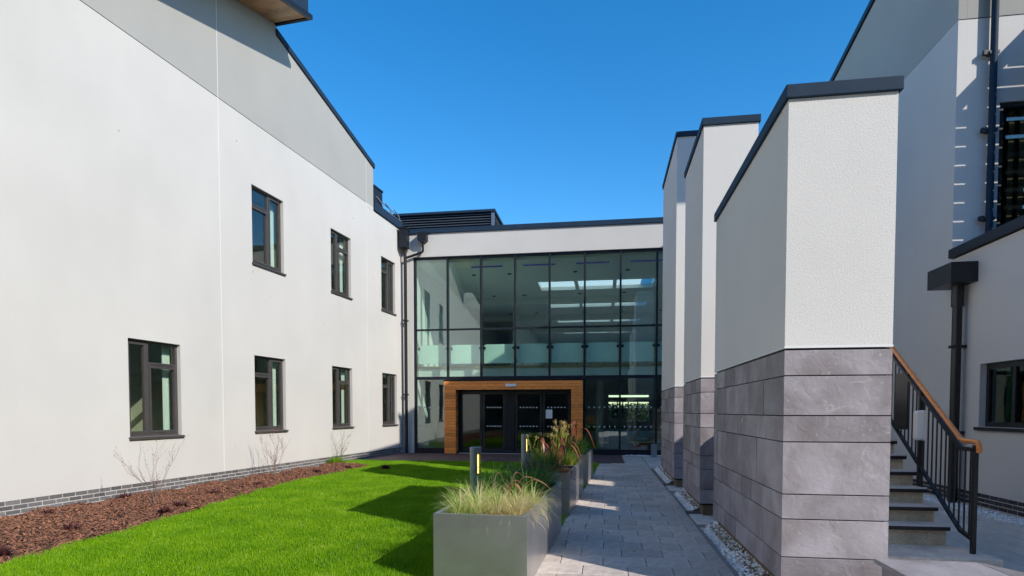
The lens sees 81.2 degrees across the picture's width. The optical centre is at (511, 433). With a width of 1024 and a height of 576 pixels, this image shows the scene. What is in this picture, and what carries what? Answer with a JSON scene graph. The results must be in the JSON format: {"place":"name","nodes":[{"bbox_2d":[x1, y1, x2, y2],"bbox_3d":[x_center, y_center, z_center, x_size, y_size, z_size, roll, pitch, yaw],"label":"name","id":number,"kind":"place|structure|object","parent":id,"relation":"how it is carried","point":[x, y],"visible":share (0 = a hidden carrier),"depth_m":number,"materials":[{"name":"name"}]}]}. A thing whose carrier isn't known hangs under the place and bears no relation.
{"place":"outdoors","nodes":[
{"label":"outdoors","id":0,"kind":"place"},
{"bbox_2d":[0,462,368,563],"bbox_3d":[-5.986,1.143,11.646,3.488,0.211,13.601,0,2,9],"label":"bark mulch","id":1,"kind":"object","parent":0,"point":[118,506],"visible":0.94,"depth_m":9.24,"materials":[{"name":"brown wood"}]},
{"bbox_2d":[0,542,18,555],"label":"heuchera plant","id":2,"kind":"object","parent":1,"relation":"on","point":[4,550],"visible":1,"depth_m":6.62,"materials":[{"name":"purple plant"}]},
{"bbox_2d":[36,508,62,514],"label":"heuchera plant","id":3,"kind":"object","parent":1,"relation":"on","point":[47,511],"visible":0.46,"depth_m":9.01,"materials":[{"name":"purple plant"}]},
{"bbox_2d":[57,521,83,532],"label":"heuchera plant","id":4,"kind":"object","parent":1,"relation":"on","point":[70,526],"visible":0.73,"depth_m":7.93,"materials":[{"name":"purple plant"}]},
{"bbox_2d":[117,492,132,498],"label":"heuchera plant","id":5,"kind":"object","parent":1,"relation":"on","point":[125,495],"visible":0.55,"depth_m":10.83,"materials":[{"name":"purple plant"}]},
{"bbox_2d":[114,435,184,502],"bbox_3d":[-6.133,0.596,10.086,1.004,1.226,0.945,2,3,41],"label":"bare shrub","id":6,"kind":"object","parent":1,"relation":"on","point":[153,484],"visible":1,"depth_m":10.07,"materials":[{"name":"plant"}]},
{"bbox_2d":[156,506,172,514],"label":"heuchera plant","id":7,"kind":"object","parent":1,"relation":"on","point":[163,509],"visible":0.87,"depth_m":9.25,"materials":[{"name":"purple plant"}]},
{"bbox_2d":[171,500,190,506],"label":"heuchera plant","id":8,"kind":"object","parent":1,"relation":"on","point":[180,503],"visible":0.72,"depth_m":9.89,"materials":[{"name":"purple plant"}]},
{"bbox_2d":[207,488,221,494],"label":"heuchera plant","id":9,"kind":"object","parent":1,"relation":"on","point":[215,491],"visible":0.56,"depth_m":11.30,"materials":[{"name":"purple plant"}]},
{"bbox_2d":[254,424,290,474],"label":"bare shrub","id":10,"kind":"object","parent":1,"relation":"on","point":[276,457],"visible":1,"depth_m":14.05,"materials":[{"name":"plant"}]},
{"bbox_2d":[325,456,346,463],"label":"green tuft","id":11,"kind":"object","parent":1,"relation":"on","point":[338,459],"visible":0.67,"depth_m":17.80,"materials":[{"name":"green plant"}]},
{"bbox_2d":[330,426,353,456],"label":"bare shrub","id":12,"kind":"object","parent":1,"relation":"on","point":[341,449],"visible":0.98,"depth_m":18.06,"materials":[{"name":"plant"}]},
{"bbox_2d":[0,459,599,575],"bbox_3d":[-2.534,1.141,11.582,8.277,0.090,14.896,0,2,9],"label":"lawn grass","id":13,"kind":"structure","parent":0,"point":[160,547],"depth_m":7.67,"materials":[{"name":"green plant"}]},
{"bbox_2d":[381,464,390,469],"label":"heuchera plant","id":14,"kind":"object","parent":13,"relation":"on","point":[384,466],"visible":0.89,"depth_m":16.40,"materials":[{"name":"red plant"}]},
{"bbox_2d":[470,447,481,493],"bbox_3d":[-0.526,0.739,8.685,0.170,1.080,0.170,0,2,9],"label":"bollard light","id":15,"kind":"object","parent":13,"relation":"on","point":[475,456],"visible":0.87,"depth_m":8.61,"materials":[{"name":"grey metal"}]},
{"bbox_2d":[433,496,544,575],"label":"steel planter","id":16,"kind":"object","parent":13,"relation":"on","point":[471,544],"visible":0.75,"depth_m":5.46,"materials":[{"name":"metal"}]},
{"bbox_2d":[423,486,482,517],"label":"sedge tussock","id":17,"kind":"object","parent":16,"relation":"in","point":[451,498],"visible":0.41,"depth_m":5.92,"materials":[{"name":"green plant"}]},
{"bbox_2d":[428,490,480,524],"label":"sedge tussock","id":18,"kind":"object","parent":16,"relation":"in","point":[459,507],"visible":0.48,"depth_m":5.77,"materials":[{"name":"green plant"}]},
{"bbox_2d":[446,481,494,505],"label":"sedge tussock","id":19,"kind":"object","parent":16,"relation":"in","point":[469,491],"visible":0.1,"depth_m":6.37,"materials":[{"name":"plant"}]},
{"bbox_2d":[449,492,497,518],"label":"sedge tussock","id":20,"kind":"object","parent":16,"relation":"in","point":[473,510],"visible":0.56,"depth_m":5.66,"materials":[{"name":"green plant"}]},
{"bbox_2d":[445,473,507,513],"bbox_3d":[-0.333,0.734,5.912,0.899,0.689,0.846,0,2,9],"label":"sedge tussock","id":21,"kind":"object","parent":16,"relation":"in","point":[477,494],"visible":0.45,"depth_m":5.88,"materials":[{"name":"green plant"}]},
{"bbox_2d":[466,478,517,503],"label":"sedge tussock","id":22,"kind":"object","parent":16,"relation":"in","point":[493,492],"visible":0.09,"depth_m":6.23,"materials":[{"name":"plant"}]},
{"bbox_2d":[470,489,518,526],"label":"sedge tussock","id":23,"kind":"object","parent":16,"relation":"in","point":[496,506],"visible":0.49,"depth_m":5.65,"materials":[{"name":"plant"}]},
{"bbox_2d":[479,484,526,513],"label":"sedge tussock","id":24,"kind":"object","parent":16,"relation":"in","point":[499,499],"visible":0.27,"depth_m":5.91,"materials":[{"name":"green plant"}]},
{"bbox_2d":[484,495,540,534],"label":"sedge tussock","id":25,"kind":"object","parent":16,"relation":"in","point":[518,511],"visible":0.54,"depth_m":5.62,"materials":[{"name":"plant"}]},
{"bbox_2d":[489,476,543,519],"bbox_3d":[0.038,0.729,6.218,0.790,0.584,0.728,0,2,9],"label":"sedge tussock","id":26,"kind":"object","parent":16,"relation":"in","point":[518,494],"visible":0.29,"depth_m":6.23,"materials":[{"name":"green plant"}]},
{"bbox_2d":[491,472,547,504],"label":"strap leaf plant","id":27,"kind":"object","parent":16,"relation":"in","point":[511,482],"visible":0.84,"depth_m":6.13,"materials":[{"name":"brown plant"}]},
{"bbox_2d":[496,485,548,528],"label":"sedge tussock","id":28,"kind":"object","parent":16,"relation":"in","point":[528,505],"visible":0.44,"depth_m":5.86,"materials":[{"name":"plant"}]},
{"bbox_2d":[507,483,557,525],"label":"sedge tussock","id":29,"kind":"object","parent":16,"relation":"in","point":[533,493],"visible":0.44,"depth_m":6.22,"materials":[{"name":"green plant"}]},
{"bbox_2d":[473,481,560,556],"bbox_3d":[0.082,1.001,7.351,0.880,0.655,1.534,0,2,11],"label":"steel planter","id":30,"kind":"object","parent":13,"relation":"on","point":[553,531],"visible":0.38,"depth_m":7.12,"materials":[{"name":"metal"}]},
{"bbox_2d":[456,457,520,491],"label":"grass tussock","id":31,"kind":"object","parent":30,"relation":"in","point":[494,467],"depth_m":7.30,"materials":[{"name":"green plant"}]},
{"bbox_2d":[462,458,540,495],"bbox_3d":[-0.165,0.649,6.844,1.083,0.808,1.110,0,2,9],"label":"grass tussock","id":32,"kind":"object","parent":30,"relation":"in","point":[496,482],"depth_m":6.82,"materials":[{"name":"plant"}]},
{"bbox_2d":[473,459,549,482],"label":"strap leaf plant","id":33,"kind":"object","parent":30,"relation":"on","point":[511,466],"visible":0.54,"depth_m":7.53,"materials":[{"name":"brown plant"}]},
{"bbox_2d":[485,454,557,502],"bbox_3d":[0.024,0.678,7.723,1.116,0.933,1.073,-1,2,-29],"label":"grass tussock","id":34,"kind":"object","parent":30,"relation":"in","point":[513,470],"depth_m":7.66,"materials":[{"name":"green plant"}]},
{"bbox_2d":[497,455,565,515],"bbox_3d":[0.220,0.620,6.802,1.188,0.755,1.150,0,2,9],"label":"grass tussock","id":35,"kind":"object","parent":30,"relation":"in","point":[530,488],"depth_m":6.75,"materials":[{"name":"green plant"}]},
{"bbox_2d":[505,456,575,516],"bbox_3d":[0.286,0.684,7.131,1.071,0.881,1.061,-1,2,-19],"label":"grass tussock","id":36,"kind":"object","parent":30,"relation":"in","point":[546,480],"depth_m":7.16,"materials":[{"name":"green plant"}]},
{"bbox_2d":[513,456,581,504],"bbox_3d":[0.362,0.640,7.753,1.149,0.867,1.032,0,2,9],"label":"grass tussock","id":37,"kind":"object","parent":30,"relation":"in","point":[541,467],"depth_m":7.66,"materials":[{"name":"green plant"}]},
{"bbox_2d":[521,434,528,465],"bbox_3d":[0.293,0.562,13.463,0.170,1.080,0.170,0,2,9],"label":"bollard light","id":38,"kind":"object","parent":13,"relation":"on","point":[524,441],"visible":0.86,"depth_m":13.39,"materials":[{"name":"grey metal"}]},
{"bbox_2d":[514,465,576,515],"bbox_3d":[0.578,0.908,9.847,0.880,0.655,1.324,0,2,11],"label":"steel planter","id":39,"kind":"object","parent":13,"relation":"on","point":[569,500],"visible":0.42,"depth_m":9.14,"materials":[{"name":"metal"}]},
{"bbox_2d":[519,461,559,473],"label":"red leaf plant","id":40,"kind":"object","parent":39,"relation":"in","point":[537,467],"visible":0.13,"depth_m":9.35,"materials":[{"name":"plant"}]},
{"bbox_2d":[519,445,578,473],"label":"grass tussock","id":41,"kind":"object","parent":39,"relation":"in","point":[552,462],"depth_m":9.87,"materials":[{"name":"green plant"}]},
{"bbox_2d":[551,467,575,480],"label":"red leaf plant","id":42,"kind":"object","parent":39,"relation":"in","point":[566,470],"visible":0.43,"depth_m":9.25,"materials":[{"name":"brown plant"}]},
{"bbox_2d":[530,459,582,501],"bbox_3d":[0.838,0.860,11.157,0.880,0.655,1.334,0,2,11],"label":"steel planter","id":43,"kind":"object","parent":13,"relation":"on","point":[579,480],"visible":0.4,"depth_m":10.88,"materials":[{"name":"metal"}]},
{"bbox_2d":[526,432,545,461],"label":"seed head plant","id":44,"kind":"object","parent":43,"relation":"in","point":[534,443],"visible":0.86,"depth_m":10.76,"materials":[{"name":"yellow plant"}]},
{"bbox_2d":[522,444,558,462],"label":"grass tussock","id":45,"kind":"object","parent":43,"relation":"in","point":[538,453],"depth_m":10.75,"materials":[{"name":"green plant"}]},
{"bbox_2d":[526,435,584,464],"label":"strap leaf plant","id":46,"kind":"object","parent":43,"relation":"in","point":[555,445],"visible":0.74,"depth_m":10.69,"materials":[{"name":"brown plant"}]},
{"bbox_2d":[548,419,570,464],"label":"seed head plant","id":47,"kind":"object","parent":43,"relation":"in","point":[561,432],"visible":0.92,"depth_m":10.87,"materials":[{"name":"yellow plant"}]},
{"bbox_2d":[550,443,583,470],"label":"grass tussock","id":48,"kind":"object","parent":43,"relation":"in","point":[571,453],"depth_m":11.37,"materials":[{"name":"green plant"}]},
{"bbox_2d":[549,441,587,471],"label":"grass tussock","id":49,"kind":"object","parent":43,"relation":"in","point":[571,461],"depth_m":10.66,"materials":[{"name":"green plant"}]},
{"bbox_2d":[360,453,623,463],"bbox_3d":[-0.704,0.896,20.656,8.920,0.120,3.680,0,2,9],"label":"entrance apron","id":50,"kind":"object","parent":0,"point":[605,459],"visible":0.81,"depth_m":20.64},
{"bbox_2d":[276,0,869,409],"label":"sky","id":51,"kind":"structure","parent":0,"point":[528,111],"materials":[{"name":"blue"}]},
{"bbox_2d":[535,455,733,575],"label":"path","id":52,"kind":"structure","parent":0,"point":[630,503],"depth_m":7.70,"materials":[{"name":"grey stone"}]},
{"bbox_2d":[553,450,592,484],"bbox_3d":[1.385,0.758,13.909,0.880,0.655,1.705,0,2,11],"label":"steel planter","id":53,"kind":"object","parent":52,"relation":"on","point":[587,471],"visible":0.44,"depth_m":13.10,"materials":[{"name":"metal"}]},
{"bbox_2d":[548,421,594,447],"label":"strap leaf plant","id":54,"kind":"object","parent":53,"relation":"in","point":[575,424],"visible":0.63,"depth_m":13.67,"materials":[{"name":"brown plant"}]},
{"bbox_2d":[550,433,593,460],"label":"grass tussock","id":55,"kind":"object","parent":53,"relation":"in","point":[579,447],"depth_m":13.35,"materials":[{"name":"green plant"}]},
{"bbox_2d":[555,437,599,453],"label":"grass tussock","id":56,"kind":"object","parent":53,"relation":"in","point":[579,442],"depth_m":14.26,"materials":[{"name":"plant"}]},
{"bbox_2d":[629,441,660,449],"bbox_3d":[5.846,0.544,22.178,2.900,0.470,0.550,0,2,9],"label":"bench","id":57,"kind":"object","parent":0,"point":[640,445],"visible":0.31,"depth_m":22.11,"materials":[{"name":"grey fabric"}]},
{"bbox_2d":[661,130,697,486],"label":"clad pier","id":58,"kind":"structure","parent":0,"point":[674,204],"depth_m":12.63,"materials":[{"name":"white paint"}]},
{"bbox_2d":[683,114,760,515],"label":"clad pier","id":59,"kind":"structure","parent":0,"point":[722,146],"depth_m":9.10,"materials":[{"name":"white paint"}]},
{"bbox_2d":[713,75,903,575],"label":"clad pier","id":60,"kind":"structure","parent":0,"point":[805,216],"depth_m":4.84,"materials":[{"name":"white paint"}]},
{"bbox_2d":[641,455,1023,575],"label":"pavement","id":61,"kind":"structure","parent":0,"point":[1002,541],"depth_m":7.82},
{"bbox_2d":[651,444,656,456],"bbox_3d":[4.949,0.604,20.825,0.210,0.450,0.130,0,2,9],"label":"post","id":62,"kind":"object","parent":61,"relation":"on","point":[653,450],"visible":1,"depth_m":20.77,"materials":[{"name":"grey metal"}]},
{"bbox_2d":[654,466,672,483],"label":"white pebbles","id":63,"kind":"object","parent":61,"relation":"on","point":[660,473],"visible":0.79,"depth_m":14.52,"materials":[{"name":"white gravel"}]},
{"bbox_2d":[674,488,698,510],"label":"white pebbles","id":64,"kind":"object","parent":61,"relation":"on","point":[687,505],"visible":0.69,"depth_m":10.39,"materials":[{"name":"white gravel"}]},
{"bbox_2d":[701,521,769,575],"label":"white pebbles","id":65,"kind":"object","parent":61,"relation":"on","point":[734,561],"visible":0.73,"depth_m":6.57,"materials":[{"name":"white gravel"}]},
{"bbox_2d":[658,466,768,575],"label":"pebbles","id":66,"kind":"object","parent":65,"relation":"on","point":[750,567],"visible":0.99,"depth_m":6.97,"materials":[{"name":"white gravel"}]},
{"bbox_2d":[886,346,1002,567],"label":"staircase","id":67,"kind":"structure","parent":0,"point":[916,531],"depth_m":6.36,"materials":[{"name":"concrete"}]},
{"bbox_2d":[874,559,1023,575],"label":"wall","id":68,"kind":"structure","parent":0,"point":[893,567],"depth_m":4.35,"materials":[{"name":"concrete"}]},
{"label":"ground","id":69,"kind":"structure","parent":0,"visible":0},
{"bbox_2d":[0,0,402,516],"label":"rendered building","id":70,"kind":"structure","parent":69,"relation":"on","point":[200,251],"depth_m":12.43,"materials":[{"name":"white paint"}]},
{"bbox_2d":[128,338,184,439],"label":"window","id":71,"kind":"structure","parent":70,"relation":"in","point":[152,366],"depth_m":12.40,"materials":[{"name":"clear glass"}]},
{"bbox_2d":[251,186,286,275],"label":"window","id":72,"kind":"structure","parent":70,"relation":"in","point":[266,223],"depth_m":15.69,"materials":[{"name":"clear glass"}]},
{"bbox_2d":[254,356,288,432],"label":"window","id":73,"kind":"structure","parent":70,"relation":"in","point":[268,371],"depth_m":15.84,"materials":[{"name":"clear glass"}]},
{"bbox_2d":[331,230,352,299],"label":"window","id":74,"kind":"structure","parent":70,"relation":"in","point":[339,244],"depth_m":19.02,"materials":[{"name":"clear glass"}]},
{"bbox_2d":[332,366,354,428],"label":"window","id":75,"kind":"structure","parent":70,"relation":"in","point":[340,376],"depth_m":19.20,"materials":[{"name":"clear glass"}]},
{"bbox_2d":[381,257,396,315],"bbox_3d":[-4.538,-5.335,21.704,0.205,1.925,1.210,1,2,14],"label":"window","id":76,"kind":"structure","parent":70,"relation":"in","point":[386,309],"depth_m":21.80,"materials":[{"name":"grey metal"}]},
{"bbox_2d":[382,373,398,425],"bbox_3d":[-4.526,-1.229,21.905,0.205,1.905,1.270,1,2,14],"label":"window","id":77,"kind":"structure","parent":70,"relation":"in","point":[388,423],"depth_m":22.04,"materials":[{"name":"grey metal"}]},
{"bbox_2d":[392,209,662,455],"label":"glazed atrium building","id":78,"kind":"structure","parent":69,"relation":"on","point":[503,349],"depth_m":23.31,"materials":[{"name":"clear glass"}]},
{"bbox_2d":[460,392,481,449],"bbox_3d":[-1.558,-0.426,22.778,0.850,2.305,0.112,0,2,9],"label":"door","id":79,"kind":"structure","parent":78,"relation":"in","point":[461,393],"depth_m":22.81,"materials":[{"name":"black metal"}]},
{"bbox_2d":[483,392,504,450],"bbox_3d":[-0.689,-0.421,22.644,0.870,2.305,0.112,0,2,9],"label":"door","id":80,"kind":"structure","parent":78,"relation":"in","point":[484,393],"depth_m":22.65,"materials":[{"name":"black metal"}]},
{"bbox_2d":[515,391,541,450],"bbox_3d":[0.621,-0.414,22.442,1.020,2.305,0.112,0,2,9],"label":"door","id":81,"kind":"structure","parent":78,"relation":"in","point":[516,393],"depth_m":22.48,"materials":[{"name":"black metal"}]},
{"bbox_2d":[543,391,569,450],"bbox_3d":[1.654,-0.408,22.283,1.030,2.305,0.112,0,2,9],"label":"door","id":82,"kind":"structure","parent":78,"relation":"in","point":[548,412],"depth_m":22.30,"materials":[{"name":"black metal"}]},
{"bbox_2d":[610,429,628,444],"bbox_3d":[5.055,0.186,28.185,0.900,0.740,0.900,0,2,9],"label":"cafe table","id":83,"kind":"object","parent":78,"relation":"on","point":[618,435],"visible":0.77,"depth_m":28.05,"materials":[{"name":"white paint"}]},
{"bbox_2d":[609,402,648,421],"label":"hedge","id":84,"kind":"object","parent":69,"relation":"on","point":[643,413],"visible":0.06,"depth_m":52.99,"materials":[{"name":"green plant"}]},
{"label":"road verge","id":85,"kind":"structure","parent":0,"visible":0},
{"bbox_2d":[829,0,1023,518],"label":"rendered building","id":86,"kind":"structure","parent":85,"relation":"on","point":[958,328],"depth_m":10.75,"materials":[{"name":"paint"}]},
{"bbox_2d":[913,410,925,440],"bbox_3d":[4.592,-0.090,6.740,0.089,0.340,0.100,0,2,9],"label":"bulkhead light","id":87,"kind":"object","parent":86,"relation":"attached to","point":[919,423],"visible":1,"depth_m":6.70,"materials":[{"name":"white paint"}]},
{"bbox_2d":[973,359,1023,432],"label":"window","id":88,"kind":"structure","parent":86,"relation":"in","point":[1004,380],"depth_m":9.88,"materials":[{"name":"black glass"}]},
{"bbox_2d":[996,101,1023,227],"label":"window","id":89,"kind":"structure","parent":86,"relation":"in","point":[1010,189],"depth_m":10.83,"materials":[{"name":"black glass"}]},
{"bbox_2d":[923,493,1023,526],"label":"white pebbles","id":90,"kind":"object","parent":85,"relation":"on","point":[1002,517],"visible":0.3,"depth_m":9.37,"materials":[{"name":"white gravel"}]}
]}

